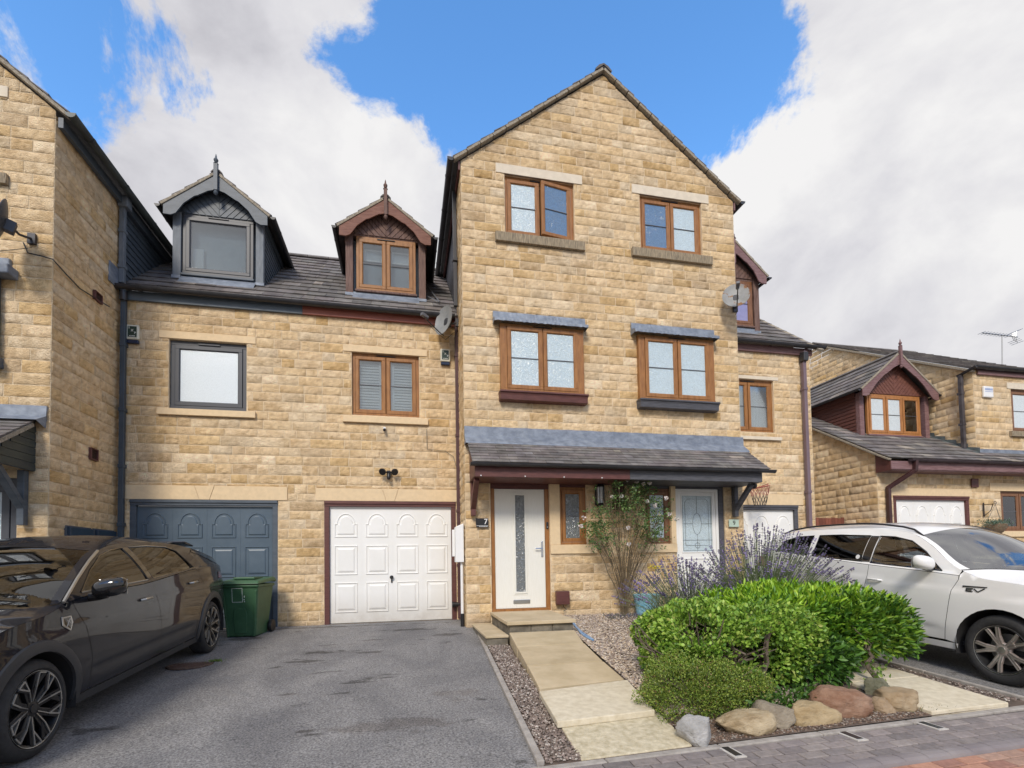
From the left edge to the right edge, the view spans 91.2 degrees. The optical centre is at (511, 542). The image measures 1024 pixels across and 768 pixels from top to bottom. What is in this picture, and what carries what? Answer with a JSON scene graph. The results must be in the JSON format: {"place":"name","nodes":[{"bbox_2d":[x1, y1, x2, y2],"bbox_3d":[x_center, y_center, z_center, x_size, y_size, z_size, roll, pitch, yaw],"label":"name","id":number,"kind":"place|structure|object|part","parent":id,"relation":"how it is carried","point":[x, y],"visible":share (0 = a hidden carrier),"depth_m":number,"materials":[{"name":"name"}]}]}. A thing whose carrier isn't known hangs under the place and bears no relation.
{"place":"outdoors","nodes":[
{"label":"outdoors","id":0,"kind":"place"},
{"bbox_2d":[0,619,536,767],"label":"driveway","id":1,"kind":"structure","parent":0,"point":[419,694],"depth_m":4.50,"materials":[{"name":"grey asphalt"}]},
{"bbox_2d":[0,535,223,762],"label":"parked car","id":2,"kind":"object","parent":1,"relation":"on","point":[79,614],"visible":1,"depth_m":4.22,"materials":[{"name":"black paint"}]},
{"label":"side window","id":3,"kind":"part","parent":2,"relation":"part of","materials":[{"name":"black glass"}]},
{"bbox_3d":[-3.574,0.798,4.616,0.045,0.783,1.374,0,1,-12],"label":"front door","id":4,"kind":"part","parent":2,"relation":"part of","materials":[{"name":"black paint"}]},
{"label":"side window","id":5,"kind":"part","parent":2,"relation":"part of","materials":[{"name":"black glass"}]},
{"bbox_3d":[-3.830,0.749,5.809,0.045,0.847,1.254,0,1,-12],"label":"rear door","id":6,"kind":"part","parent":2,"relation":"part of","materials":[{"name":"black paint"}]},
{"bbox_2d":[165,661,213,669],"bbox_3d":[-3.885,1.474,6.056,0.500,0.020,0.500,0,-2,-12],"label":"manhole cover","id":7,"kind":"object","parent":1,"relation":"on","point":[187,666],"visible":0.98,"depth_m":5.98,"materials":[{"name":"metal"}]},
{"bbox_2d":[223,576,275,636],"bbox_3d":[-4.185,0.994,7.968,0.601,0.909,0.770,-1,-2,-5],"label":"wheelie bin","id":8,"kind":"object","parent":1,"relation":"on","point":[247,602],"visible":0.94,"depth_m":7.67,"materials":[{"name":"green plastic"}]},
{"bbox_2d":[0,0,1023,507],"label":"sky","id":9,"kind":"structure","parent":0,"point":[873,150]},
{"bbox_2d":[509,630,582,657],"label":"path","id":10,"kind":"structure","parent":0,"point":[538,638],"depth_m":6.75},
{"bbox_2d":[517,643,602,672],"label":"path","id":11,"kind":"structure","parent":0,"point":[554,654],"depth_m":6.00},
{"bbox_2d":[528,662,623,692],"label":"path","id":12,"kind":"structure","parent":0,"point":[550,677],"depth_m":5.26,"materials":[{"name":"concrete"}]},
{"bbox_2d":[539,680,654,727],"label":"path","id":13,"kind":"structure","parent":0,"point":[590,704],"depth_m":4.33,"materials":[{"name":"concrete"}]},
{"bbox_2d":[561,710,691,760],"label":"path","id":14,"kind":"structure","parent":0,"point":[619,738],"depth_m":3.79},
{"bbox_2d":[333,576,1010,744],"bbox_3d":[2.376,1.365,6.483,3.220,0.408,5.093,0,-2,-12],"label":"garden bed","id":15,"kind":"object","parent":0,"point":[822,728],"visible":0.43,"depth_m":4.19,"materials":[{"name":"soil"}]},
{"bbox_2d":[0,55,328,628],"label":"terraced house","id":16,"kind":"structure","parent":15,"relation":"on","point":[181,416],"depth_m":8.31,"materials":[{"name":"stone"}]},
{"bbox_2d":[0,478,16,538],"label":"front door","id":17,"kind":"structure","parent":16,"relation":"in","point":[8,527],"depth_m":6.52,"materials":[{"name":"plastic"}]},
{"bbox_2d":[0,258,18,368],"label":"window","id":18,"kind":"structure","parent":16,"relation":"in","point":[7,272],"depth_m":6.54,"materials":[{"name":"plastic"}]},
{"bbox_2d":[0,199,36,250],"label":"satellite dish","id":19,"kind":"object","parent":16,"relation":"attached to","point":[8,226],"visible":1,"depth_m":6.26,"materials":[{"name":"black metal"}]},
{"bbox_2d":[23,242,109,306],"bbox_3d":[-6.417,-3.804,7.273,0.369,0.299,1.298,0,-2,-12],"label":"wall cable","id":20,"kind":"object","parent":16,"relation":"attached to","point":[63,271],"depth_m":6.84,"materials":[{"name":"black plastic"}]},
{"bbox_2d":[64,525,93,534],"bbox_3d":[-6.178,0.050,7.161,0.075,0.570,0.560,0,-2,-12],"label":"meter cover","id":21,"kind":"object","parent":16,"relation":"attached to","point":[72,530],"visible":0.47,"depth_m":7.06,"materials":[{"name":"blue paint"}]},
{"bbox_2d":[88,447,98,461],"bbox_3d":[-6.282,-1.329,7.526,0.045,0.181,0.187,0,-2,-12],"label":"wall vent","id":22,"kind":"object","parent":16,"relation":"attached to","point":[93,455],"depth_m":7.52,"materials":[{"name":"brown plastic"}]},
{"bbox_2d":[92,289,102,304],"bbox_3d":[-6.332,-3.756,7.663,0.045,0.141,0.192,0,-2,-12],"label":"wall vent","id":23,"kind":"object","parent":16,"relation":"attached to","point":[97,295],"depth_m":7.64,"materials":[{"name":"brown plastic"}]},
{"bbox_2d":[92,528,116,535],"bbox_3d":[-6.307,0.075,7.767,0.075,0.570,0.540,0,-2,-12],"label":"meter cover","id":24,"kind":"object","parent":16,"relation":"attached to","point":[100,532],"visible":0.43,"depth_m":7.70,"materials":[{"name":"blue paint"}]},
{"bbox_2d":[127,325,139,343],"bbox_3d":[-6.258,-3.447,8.279,0.190,0.309,0.066,0,-2,-12],"label":"alarm box","id":25,"kind":"object","parent":16,"relation":"attached to","point":[133,334],"visible":1,"depth_m":8.26,"materials":[{"name":"beige plastic"}]},
{"bbox_2d":[129,499,277,627],"bbox_3d":[-5.143,0.369,8.434,2.252,2.195,0.120,0,-2,-12],"label":"garage door","id":26,"kind":"structure","parent":16,"relation":"in","point":[243,541],"depth_m":8.51,"materials":[{"name":"blue paint"}]},
{"bbox_2d":[170,340,246,410],"bbox_3d":[-5.185,-2.846,8.606,1.198,1.181,0.088,0,-2,-12],"label":"window","id":27,"kind":"structure","parent":16,"relation":"in","point":[208,376],"depth_m":8.58,"materials":[{"name":"plastic"}]},
{"bbox_2d":[290,63,633,627],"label":"terraced house","id":28,"kind":"structure","parent":15,"relation":"on","point":[508,405],"depth_m":8.97,"materials":[{"name":"stone"}]},
{"bbox_2d":[352,353,418,417],"bbox_3d":[-2.320,-2.881,9.243,1.191,1.152,0.133,0,-2,-12],"label":"window","id":29,"kind":"structure","parent":28,"relation":"in","point":[386,401],"depth_m":9.23,"materials":[{"name":"brown wood"}]},
{"bbox_2d":[379,468,397,479],"bbox_3d":[-2.211,-1.230,8.987,0.334,0.202,0.175,0,-2,-12],"label":"security light","id":30,"kind":"object","parent":28,"relation":"attached to","point":[382,471],"visible":1,"depth_m":8.95,"materials":[{"name":"black plastic"}]},
{"bbox_2d":[324,501,456,624],"bbox_3d":[-2.169,0.343,9.071,2.314,2.197,0.120,0,-2,-12],"label":"garage door","id":31,"kind":"structure","parent":28,"relation":"in","point":[384,561],"depth_m":9.07,"materials":[{"name":"white paint"}]},
{"bbox_2d":[427,285,439,301],"bbox_3d":[-1.705,-5.152,10.321,0.184,0.901,1.083,0,-2,-22],"label":"roof bracket","id":32,"kind":"object","parent":28,"relation":"attached to","point":[437,300],"visible":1,"depth_m":10.06,"materials":[{"name":"metal"}]},
{"bbox_2d":[420,305,458,339],"bbox_3d":[-1.269,-3.996,8.965,0.442,0.622,0.740,-2,-2,20],"label":"satellite dish","id":33,"kind":"object","parent":28,"relation":"attached to","point":[443,323],"visible":0.98,"depth_m":9.12,"materials":[{"name":"grey paint"}]},
{"bbox_2d":[440,349,449,365],"bbox_3d":[-1.245,-3.466,9.352,0.185,0.302,0.066,0,-2,-12],"label":"alarm box","id":34,"kind":"object","parent":28,"relation":"attached to","point":[445,357],"visible":1,"depth_m":9.33,"materials":[{"name":"beige plastic"}]},
{"bbox_2d":[452,602,460,606],"bbox_3d":[-0.994,1.118,9.157,0.200,0.101,0.104,0,-2,-12],"label":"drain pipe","id":35,"kind":"object","parent":28,"relation":"attached to","point":[455,604],"visible":0.83,"depth_m":9.12,"materials":[{"name":"black plastic"}]},
{"bbox_2d":[452,524,464,626],"bbox_3d":[-0.921,0.552,8.592,0.189,1.762,0.220,0,-2,-12],"label":"utility cabinet","id":36,"kind":"object","parent":28,"relation":"attached to","point":[458,542],"visible":0.99,"depth_m":8.52,"materials":[{"name":"white plastic"}]},
{"bbox_2d":[476,518,487,526],"bbox_3d":[-0.506,-0.342,8.500,0.213,0.154,0.016,0,-2,-12],"label":"number sign","id":37,"kind":"object","parent":28,"relation":"attached to","point":[481,522],"visible":1,"depth_m":8.49,"materials":[{"name":"black plastic"}]},
{"bbox_2d":[490,483,550,611],"bbox_3d":[0.142,0.046,8.742,1.049,2.268,0.132,0,-2,-12],"label":"front door","id":38,"kind":"structure","parent":28,"relation":"in","point":[520,553],"depth_m":8.74,"materials":[{"name":"white plastic"}]},
{"bbox_2d":[504,176,573,239],"bbox_3d":[0.497,-6.008,9.038,1.291,1.096,0.176,0,-2,-12],"label":"window","id":39,"kind":"structure","parent":28,"relation":"in","point":[522,208],"depth_m":9.02,"materials":[{"name":"brown wood"}]},
{"bbox_2d":[493,311,588,405],"bbox_3d":[0.512,-3.257,8.825,1.689,1.606,0.294,0,-2,-12],"label":"window","id":40,"kind":"structure","parent":28,"relation":"in","point":[539,364],"depth_m":8.78,"materials":[{"name":"brown wood"}]},
{"bbox_2d":[555,591,569,610],"bbox_3d":[0.879,1.015,8.717,0.237,0.354,0.090,0,-2,-12],"label":"service box","id":41,"kind":"object","parent":28,"relation":"attached to","point":[562,598],"visible":1,"depth_m":8.68,"materials":[{"name":"brown plastic"}]},
{"bbox_2d":[559,484,586,544],"bbox_3d":[1.074,-0.532,8.969,0.497,1.126,0.086,0,-2,-12],"label":"window","id":42,"kind":"structure","parent":28,"relation":"in","point":[572,497],"depth_m":8.94,"materials":[{"name":"brown wood"}]},
{"bbox_2d":[595,484,604,505],"bbox_3d":[1.569,-0.890,8.914,0.160,0.507,0.156,0,-2,-12],"label":"wall lantern","id":43,"kind":"object","parent":28,"relation":"attached to","point":[599,493],"depth_m":8.87,"materials":[{"name":"black plastic"}]},
{"bbox_2d":[478,635,544,766],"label":"kerb","id":44,"kind":"structure","parent":15,"relation":"on","point":[533,748],"depth_m":4.27,"materials":[{"name":"concrete"}]},
{"bbox_2d":[490,610,575,644],"bbox_3d":[0.286,1.317,7.880,1.040,0.360,1.505,0,-2,-12],"label":"doorstep","id":45,"kind":"object","parent":15,"relation":"on","point":[507,622],"visible":0.65,"depth_m":7.27,"materials":[{"name":"stone"}]},
{"bbox_2d":[488,644,694,765],"bbox_3d":[0.443,1.458,5.972,1.290,0.275,5.066,-1,-2,-9],"label":"soil strip","id":46,"kind":"object","parent":15,"relation":"on","point":[555,762],"visible":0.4,"depth_m":3.92,"materials":[{"name":"gravel"}]},
{"bbox_2d":[472,623,508,647],"bbox_3d":[-0.356,1.407,7.623,0.325,0.202,1.480,0,-2,-12],"label":"side step","id":47,"kind":"object","parent":46,"relation":"on","point":[489,633],"visible":0.81,"depth_m":7.12,"materials":[{"name":"stone"}]},
{"bbox_2d":[488,644,581,762],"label":"gravel","id":48,"kind":"structure","parent":46,"relation":"on","point":[520,691],"depth_m":4.43,"materials":[{"name":"grey gravel"}]},
{"bbox_2d":[603,612,640,618],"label":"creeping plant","id":49,"kind":"object","parent":15,"relation":"on","point":[610,616],"visible":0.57,"depth_m":8.48,"materials":[{"name":"grey plant"}]},
{"bbox_2d":[575,480,678,614],"bbox_3d":[2.005,-0.057,8.735,1.892,2.647,0.786,0,-2,-12],"label":"climbing rose","id":50,"kind":"object","parent":15,"relation":"on","point":[622,565],"visible":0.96,"depth_m":8.68,"materials":[{"name":"green plant"}]},
{"bbox_2d":[540,67,826,612],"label":"terraced house","id":51,"kind":"structure","parent":15,"relation":"on","point":[708,411],"depth_m":9.49,"materials":[{"name":"stone"}]},
{"bbox_2d":[644,486,670,543],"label":"window","id":52,"kind":"structure","parent":51,"relation":"in","point":[663,490],"depth_m":9.30,"materials":[{"name":"brown wood"}]},
{"bbox_2d":[639,196,700,254],"bbox_3d":[3.020,-6.035,9.623,1.287,1.066,0.088,0,-2,-12],"label":"window","id":53,"kind":"structure","parent":51,"relation":"in","point":[666,225],"depth_m":9.59,"materials":[{"name":"brown wood"}]},
{"bbox_2d":[630,323,720,412],"bbox_3d":[3.052,-3.280,9.369,1.713,1.622,0.294,0,-2,-12],"label":"window","id":54,"kind":"structure","parent":51,"relation":"in","point":[674,373],"depth_m":9.32,"materials":[{"name":"brown wood"}]},
{"bbox_2d":[675,486,725,598],"bbox_3d":[3.538,0.014,9.486,1.025,2.259,0.100,0,-2,-12],"label":"front door","id":55,"kind":"structure","parent":51,"relation":"in","point":[699,510],"depth_m":9.49,"materials":[{"name":"white paint"}]},
{"bbox_2d":[729,519,738,526],"bbox_3d":[4.212,-0.377,9.515,0.212,0.142,0.018,0,-2,-12],"label":"number sign","id":56,"kind":"object","parent":51,"relation":"attached to","point":[733,522],"visible":1,"depth_m":9.51,"materials":[{"name":"white ceramic"}]},
{"bbox_2d":[722,281,749,314],"bbox_3d":[4.197,-4.608,9.351,0.489,0.620,0.696,0,-2,-12],"label":"satellite dish","id":57,"kind":"object","parent":51,"relation":"attached to","point":[735,296],"visible":1,"depth_m":9.44,"materials":[{"name":"grey metal"}]},
{"bbox_2d":[739,380,772,432],"bbox_3d":[5.058,-2.941,10.800,1.220,1.137,0.088,0,-2,-12],"label":"window","id":58,"kind":"structure","parent":51,"relation":"in","point":[760,391],"depth_m":10.85,"materials":[{"name":"brown wood"}]},
{"bbox_2d":[750,484,769,506],"bbox_3d":[5.144,-0.998,10.337,0.551,0.479,0.399,1,-3,-39],"label":"basketball hoop","id":59,"kind":"object","parent":51,"relation":"attached to","point":[753,497],"visible":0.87,"depth_m":10.25,"materials":[{"name":"red paint"}]},
{"bbox_2d":[743,505,798,575],"bbox_3d":[5.084,0.286,10.625,2.300,2.190,0.120,0,-2,-12],"label":"garage door","id":60,"kind":"structure","parent":51,"relation":"in","point":[784,516],"depth_m":10.73,"materials":[{"name":"white paint"}]},
{"bbox_2d":[675,714,710,746],"bbox_3d":[1.369,1.428,3.767,0.235,0.257,0.241,-3,-3,41],"label":"boulder","id":61,"kind":"object","parent":15,"relation":"on","point":[694,730],"visible":0.86,"depth_m":3.69,"materials":[{"name":"stone"}]},
{"bbox_2d":[564,612,829,714],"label":"gravel","id":62,"kind":"structure","parent":15,"relation":"on","point":[604,644],"depth_m":6.61,"materials":[{"name":"beige gravel"}]},
{"bbox_2d":[573,623,593,640],"bbox_3d":[1.012,1.294,7.481,0.098,0.133,1.338,-1,-2,-5],"label":"garden hose","id":63,"kind":"object","parent":62,"relation":"on","point":[583,633],"visible":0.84,"depth_m":7.17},
{"bbox_2d":[633,593,657,614],"bbox_3d":[2.360,1.078,8.774,0.476,0.366,0.476,0,-2,-12],"label":"blue pot","id":64,"kind":"object","parent":62,"relation":"on","point":[640,604],"visible":0.35,"depth_m":8.64,"materials":[{"name":"blue ceramic"}]},
{"bbox_2d":[648,565,660,606],"bbox_3d":[2.145,0.818,7.507,0.206,0.995,0.151,-2,-2,25],"label":"yellow flower","id":65,"kind":"object","parent":62,"relation":"on","point":[654,567],"visible":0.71,"depth_m":7.50,"materials":[{"name":"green plant"}]},
{"bbox_2d":[612,554,736,627],"bbox_3d":[2.338,0.728,6.901,1.913,1.157,1.610,0,-2,-12],"label":"lavender bush","id":66,"kind":"object","parent":62,"relation":"on","point":[675,593],"visible":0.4,"depth_m":6.79,"materials":[{"name":"purple plant"}]},
{"bbox_2d":[630,643,776,723],"bbox_3d":[1.689,1.240,4.415,1.380,0.724,0.942,0,-2,-12],"label":"shrub","id":67,"kind":"object","parent":15,"relation":"on","point":[729,688],"visible":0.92,"depth_m":4.26,"materials":[{"name":"green plant"}]},
{"bbox_2d":[615,595,830,695],"bbox_3d":[2.044,1.016,5.188,2.138,0.975,1.412,0,-2,-12],"label":"clipped hedge","id":68,"kind":"object","parent":15,"relation":"on","point":[661,629],"visible":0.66,"depth_m":4.80,"materials":[{"name":"green plant"}]},
{"bbox_2d":[715,708,776,739],"bbox_3d":[1.839,1.436,3.939,0.496,0.231,0.275,0,-2,-12],"label":"boulder","id":69,"kind":"object","parent":15,"relation":"on","point":[755,722],"visible":0.88,"depth_m":3.84,"materials":[{"name":"stone"}]},
{"bbox_2d":[675,522,861,597],"bbox_3d":[3.474,0.506,6.986,2.363,1.603,1.980,0,-2,-12],"label":"lavender bush","id":70,"kind":"object","parent":15,"relation":"on","point":[758,570],"visible":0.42,"depth_m":6.79,"materials":[{"name":"purple plant"}]},
{"bbox_2d":[751,699,795,729],"bbox_3d":[2.123,1.423,4.090,0.321,0.268,0.318,0,-2,-12],"label":"boulder","id":71,"kind":"object","parent":15,"relation":"on","point":[785,717],"visible":0.54,"depth_m":3.98,"materials":[{"name":"stone"}]},
{"bbox_2d":[533,705,1023,767],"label":"plot edging","id":72,"kind":"object","parent":15,"relation":"on","point":[753,742],"visible":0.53,"depth_m":3.82,"materials":[{"name":"concrete"}]},
{"bbox_2d":[723,679,857,707],"bbox_3d":[2.466,1.367,4.452,1.195,0.206,0.457,0,-2,-12],"label":"trailing plant","id":73,"kind":"object","parent":15,"relation":"on","point":[802,693],"visible":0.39,"depth_m":4.39,"materials":[{"name":"green plant"}]},
{"bbox_2d":[667,709,928,742],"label":"gravel","id":74,"kind":"structure","parent":15,"relation":"on","point":[842,723],"depth_m":4.02,"materials":[{"name":"gravel"}]},
{"bbox_2d":[689,576,928,689],"bbox_3d":[3.294,0.928,5.630,2.295,1.148,1.779,0,-2,-12],"label":"clipped hedge","id":75,"kind":"object","parent":15,"relation":"on","point":[865,625],"visible":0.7,"depth_m":5.22,"materials":[{"name":"green plant"}]},
{"bbox_2d":[792,700,841,731],"bbox_3d":[2.478,1.430,4.156,0.482,0.230,0.278,0,-2,-12],"label":"boulder","id":76,"kind":"object","parent":15,"relation":"on","point":[810,713],"visible":0.68,"depth_m":4.05,"materials":[{"name":"stone"}]},
{"bbox_2d":[815,517,843,525],"bbox_3d":[7.396,0.368,12.446,2.062,2.010,0.060,0,-2,-12],"label":"timber fence","id":77,"kind":"object","parent":15,"relation":"on","point":[826,521],"visible":0.12,"depth_m":12.57,"materials":[{"name":"brown wood"}]},
{"bbox_2d":[807,684,873,717],"bbox_3d":[2.838,1.391,4.352,0.552,0.309,0.390,0,-2,-12],"label":"boulder","id":78,"kind":"object","parent":15,"relation":"on","point":[848,703],"visible":0.67,"depth_m":4.21,"materials":[{"name":"stone"}]},
{"bbox_2d":[864,677,890,694],"bbox_3d":[3.490,1.407,4.776,0.214,0.241,0.213,-3,-3,41],"label":"boulder","id":79,"kind":"object","parent":15,"relation":"on","point":[871,684],"visible":0.56,"depth_m":4.75,"materials":[{"name":"stone"}]},
{"bbox_2d":[871,696,895,713],"bbox_3d":[3.218,1.439,4.364,0.203,0.191,0.200,0,-2,-12],"label":"boulder","id":80,"kind":"object","parent":15,"relation":"on","point":[882,705],"visible":0.53,"depth_m":4.30,"materials":[{"name":"stone"}]},
{"bbox_2d":[872,686,918,711],"bbox_3d":[3.440,1.417,4.473,0.430,0.238,0.321,0,-2,-12],"label":"boulder","id":81,"kind":"object","parent":15,"relation":"on","point":[899,699],"visible":0.65,"depth_m":4.35,"materials":[{"name":"stone"}]},
{"bbox_2d":[809,340,1023,556],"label":"detached house","id":82,"kind":"structure","parent":15,"relation":"on","point":[898,435],"depth_m":12.91,"materials":[{"name":"stone"}]},
{"bbox_2d":[893,495,969,556],"bbox_3d":[10.148,0.108,12.094,2.275,2.490,0.120,0,-2,-12],"label":"garage door","id":83,"kind":"structure","parent":82,"relation":"in","point":[936,509],"depth_m":12.14,"materials":[{"name":"white paint"}]},
{"bbox_2d":[982,386,993,397],"bbox_3d":[12.155,-3.859,12.810,0.314,0.287,0.063,0,-2,-12],"label":"alarm box","id":84,"kind":"object","parent":82,"relation":"attached to","point":[987,391],"visible":1,"depth_m":12.78,"materials":[{"name":"white plastic"}]},
{"bbox_2d":[983,501,996,516],"bbox_3d":[11.661,-0.834,12.254,0.089,0.361,0.277,0,-2,-12],"label":"hanging bracket","id":85,"kind":"object","parent":82,"relation":"attached to","point":[984,514],"visible":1,"depth_m":12.37,"materials":[{"name":"black metal"}]},
{"bbox_2d":[972,505,1013,532],"bbox_3d":[11.634,-0.573,12.118,1.005,0.733,0.670,1,-3,-36],"label":"hanging basket","id":86,"kind":"object","parent":85,"relation":"hanging from","point":[999,525],"visible":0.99,"depth_m":12.01,"materials":[{"name":"wicker"}]},
{"bbox_2d":[980,328,1022,363],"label":"television aerial","id":87,"kind":"object","parent":82,"relation":"attached to","point":[1012,336],"visible":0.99,"depth_m":19.29,"materials":[{"name":"silver metal"}]},
{"bbox_2d":[1000,491,1023,530],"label":"window","id":88,"kind":"structure","parent":82,"relation":"in","point":[1012,503],"depth_m":12.71,"materials":[{"name":"brown wood"}]},
{"bbox_2d":[1011,390,1023,430],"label":"window","id":89,"kind":"structure","parent":82,"relation":"in","point":[1017,396],"depth_m":13.12,"materials":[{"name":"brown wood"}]},
{"bbox_2d":[873,658,1023,700],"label":"kerb","id":90,"kind":"structure","parent":15,"relation":"on","point":[983,687],"depth_m":5.23,"materials":[{"name":"concrete"}]},
{"bbox_2d":[571,710,1023,767],"bbox_3d":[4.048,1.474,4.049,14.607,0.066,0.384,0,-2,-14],"label":"road","id":91,"kind":"structure","parent":0,"point":[823,750],"depth_m":3.64,"materials":[{"name":"grey brick"}]},
{"bbox_2d":[719,747,746,758],"bbox_3d":[1.563,1.484,3.562,0.094,0.014,0.205,0,-2,-12],"label":"marker plate","id":92,"kind":"object","parent":91,"relation":"on","point":[733,753],"visible":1,"depth_m":3.53,"materials":[{"name":"white metal"}]},
{"bbox_2d":[838,731,868,741],"bbox_3d":[2.598,1.474,3.834,0.094,0.014,0.205,0,-2,-12],"label":"marker plate","id":93,"kind":"object","parent":91,"relation":"on","point":[853,736],"visible":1,"depth_m":3.80,"materials":[{"name":"white metal"}]},
{"bbox_2d":[796,736,1023,767],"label":"kerb","id":94,"kind":"structure","parent":91,"relation":"on","point":[932,755],"depth_m":3.47,"materials":[{"name":"grey concrete"}]},
{"bbox_2d":[917,721,948,730],"bbox_3d":[3.370,1.467,4.033,0.094,0.014,0.205,0,-2,-12],"label":"marker plate","id":95,"kind":"object","parent":91,"relation":"on","point":[936,727],"visible":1,"depth_m":4.00,"materials":[{"name":"white metal"}]},
{"bbox_2d":[821,661,918,684],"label":"path","id":96,"kind":"structure","parent":0,"point":[893,672],"depth_m":5.28,"materials":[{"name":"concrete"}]},
{"bbox_2d":[852,676,1007,716],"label":"path","id":97,"kind":"structure","parent":0,"point":[933,693],"depth_m":4.58,"materials":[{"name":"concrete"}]},
{"bbox_2d":[871,660,1023,706],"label":"gravel","id":98,"kind":"structure","parent":0,"point":[984,692],"depth_m":5.03,"materials":[{"name":"gravel"}]},
{"bbox_2d":[878,642,1023,695],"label":"driveway","id":99,"kind":"structure","parent":0,"point":[949,662],"depth_m":5.90,"materials":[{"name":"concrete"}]},
{"bbox_2d":[758,522,1023,685],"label":"parked car","id":100,"kind":"object","parent":99,"relation":"on","point":[961,586],"visible":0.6,"depth_m":5.72,"materials":[{"name":"white paint"}]},
{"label":"side window","id":101,"kind":"part","parent":100,"relation":"part of","materials":[{"name":"black glass"}]},
{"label":"rear door","id":102,"kind":"part","parent":100,"relation":"part of","materials":[{"name":"white paint"}]},
{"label":"side window","id":103,"kind":"part","parent":100,"relation":"part of","materials":[{"name":"black glass"}]},
{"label":"side window","id":104,"kind":"part","parent":100,"relation":"part of","materials":[{"name":"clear glass"}]},
{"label":"front door","id":105,"kind":"part","parent":100,"relation":"part of","materials":[{"name":"white paint"}]},
{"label":"side window","id":106,"kind":"part","parent":100,"relation":"part of","materials":[{"name":"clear glass"}]},
{"bbox_2d":[892,748,1023,767],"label":"road","id":107,"kind":"structure","parent":0,"point":[995,758],"depth_m":3.40,"materials":[{"name":"red brick"}]}
]}

